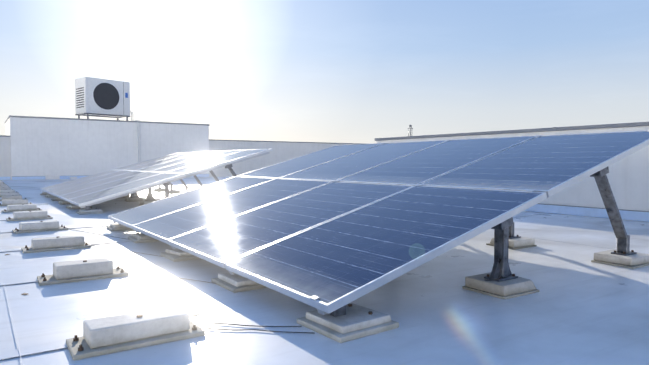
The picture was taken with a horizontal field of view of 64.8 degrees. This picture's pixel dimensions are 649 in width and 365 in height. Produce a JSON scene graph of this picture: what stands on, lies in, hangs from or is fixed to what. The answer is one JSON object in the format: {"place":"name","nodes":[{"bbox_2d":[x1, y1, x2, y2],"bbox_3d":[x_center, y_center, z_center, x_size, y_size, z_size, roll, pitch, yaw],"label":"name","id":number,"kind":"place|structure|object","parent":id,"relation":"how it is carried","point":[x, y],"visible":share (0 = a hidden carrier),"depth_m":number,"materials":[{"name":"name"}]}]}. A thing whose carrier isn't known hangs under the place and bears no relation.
{"place":"outdoors","nodes":[
{"label":"outdoors","id":0,"kind":"place"},
{"bbox_2d":[5,115,209,179],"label":"wall","id":1,"kind":"structure","parent":0,"point":[49,148],"depth_m":21.67,"materials":[{"name":"concrete"}]},
{"bbox_2d":[75,77,129,120],"bbox_3d":[-9.842,-3.627,22.756,1.078,1.790,2.040,2,3,42],"label":"outdoor ac unit","id":2,"kind":"object","parent":1,"relation":"on","point":[96,97],"visible":0.96,"depth_m":22.26,"materials":[{"name":"metal"}]},
{"bbox_2d":[130,111,138,162],"bbox_3d":[-8.657,-1.981,23.123,0.231,2.549,1.053,-2,3,-34],"label":"pipe","id":3,"kind":"object","parent":1,"relation":"attached to","point":[137,136],"visible":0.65,"depth_m":22.76,"materials":[{"name":"grey metal"}]},
{"bbox_2d":[0,176,648,364],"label":"roof","id":4,"kind":"structure","parent":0,"point":[580,308],"depth_m":2.45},
{"bbox_2d":[0,180,204,359],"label":"concrete blocks","id":5,"kind":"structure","parent":4,"relation":"on","point":[112,334],"depth_m":2.02,"materials":[{"name":"concrete"}]},
{"bbox_2d":[91,245,162,256],"bbox_3d":[-1.562,0.521,3.942,0.960,0.004,0.009,1,3,34],"label":"cable","id":6,"kind":"object","parent":4,"relation":"on","point":[128,251],"visible":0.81,"depth_m":3.88,"materials":[{"name":"black rubber"}]},
{"bbox_2d":[40,148,269,214],"bbox_3d":[-3.447,-0.148,9.588,2.891,0.913,5.110,-2,3,-34],"label":"solar panel mount","id":7,"kind":"object","parent":4,"relation":"on","point":[133,197],"visible":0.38,"depth_m":8.06,"materials":[{"name":"grey metal"}]},
{"bbox_2d":[40,149,272,206],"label":"pv array frames","id":8,"kind":"structure","parent":7,"relation":"attached to","point":[152,184],"depth_m":7.84,"materials":[{"name":"silver metal"}]},
{"bbox_2d":[42,149,267,203],"bbox_3d":[-3.442,-0.210,9.586,2.858,0.774,4.959,-2,3,-34],"label":"solar panel","id":9,"kind":"object","parent":8,"relation":"in","point":[127,186],"visible":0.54,"depth_m":8.91,"materials":[{"name":"blue glass"}]},
{"bbox_2d":[129,272,215,283],"bbox_3d":[-0.926,0.557,3.018,0.734,0.004,0.015,1,2,26],"label":"cable","id":10,"kind":"object","parent":4,"relation":"on","point":[173,277],"visible":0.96,"depth_m":3.00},
{"bbox_2d":[0,135,362,179],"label":"parapet wall","id":11,"kind":"structure","parent":4,"relation":"on","point":[282,151],"depth_m":26.31,"materials":[{"name":"concrete"}]},
{"bbox_2d":[195,323,301,326],"bbox_3d":[-0.325,0.592,2.123,0.463,0.004,0.020,0,2,6],"label":"cable","id":12,"kind":"object","parent":4,"relation":"on","point":[248,325],"visible":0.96,"depth_m":2.11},
{"bbox_2d":[200,327,314,333],"bbox_3d":[-0.281,0.594,2.055,0.489,0.004,0.018,0,2,7],"label":"cable","id":13,"kind":"object","parent":4,"relation":"on","point":[257,330],"visible":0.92,"depth_m":2.06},
{"bbox_2d":[0,179,647,364],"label":"roof seams","id":14,"kind":"object","parent":4,"relation":"on","point":[31,350],"visible":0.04,"depth_m":1.91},
{"bbox_2d":[107,135,648,342],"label":"solar panel mount","id":15,"kind":"object","parent":4,"relation":"on","point":[348,322],"visible":0.44,"depth_m":2.70,"materials":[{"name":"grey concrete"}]},
{"bbox_2d":[108,131,648,313],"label":"solar panel frames","id":16,"kind":"object","parent":15,"relation":"attached to","point":[347,298],"visible":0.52,"depth_m":2.88,"materials":[{"name":"silver metal"}]},
{"bbox_2d":[110,131,648,303],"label":"solar panel","id":17,"kind":"object","parent":16,"relation":"in","point":[331,261],"visible":0.87,"depth_m":3.40,"materials":[{"name":"blue glass"}]},
{"bbox_2d":[484,229,503,280],"bbox_3d":[0.885,0.371,2.648,0.106,0.282,0.032,0,2,-8],"label":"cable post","id":18,"kind":"object","parent":15,"relation":"on","point":[502,261],"visible":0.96,"depth_m":2.66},
{"bbox_2d":[0,0,648,143],"label":"sky","id":19,"kind":"structure","parent":0,"point":[328,71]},
{"bbox_2d":[375,122,648,221],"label":"wall","id":20,"kind":"structure","parent":0,"point":[628,178],"depth_m":6.33,"materials":[{"name":"concrete"}]}
]}

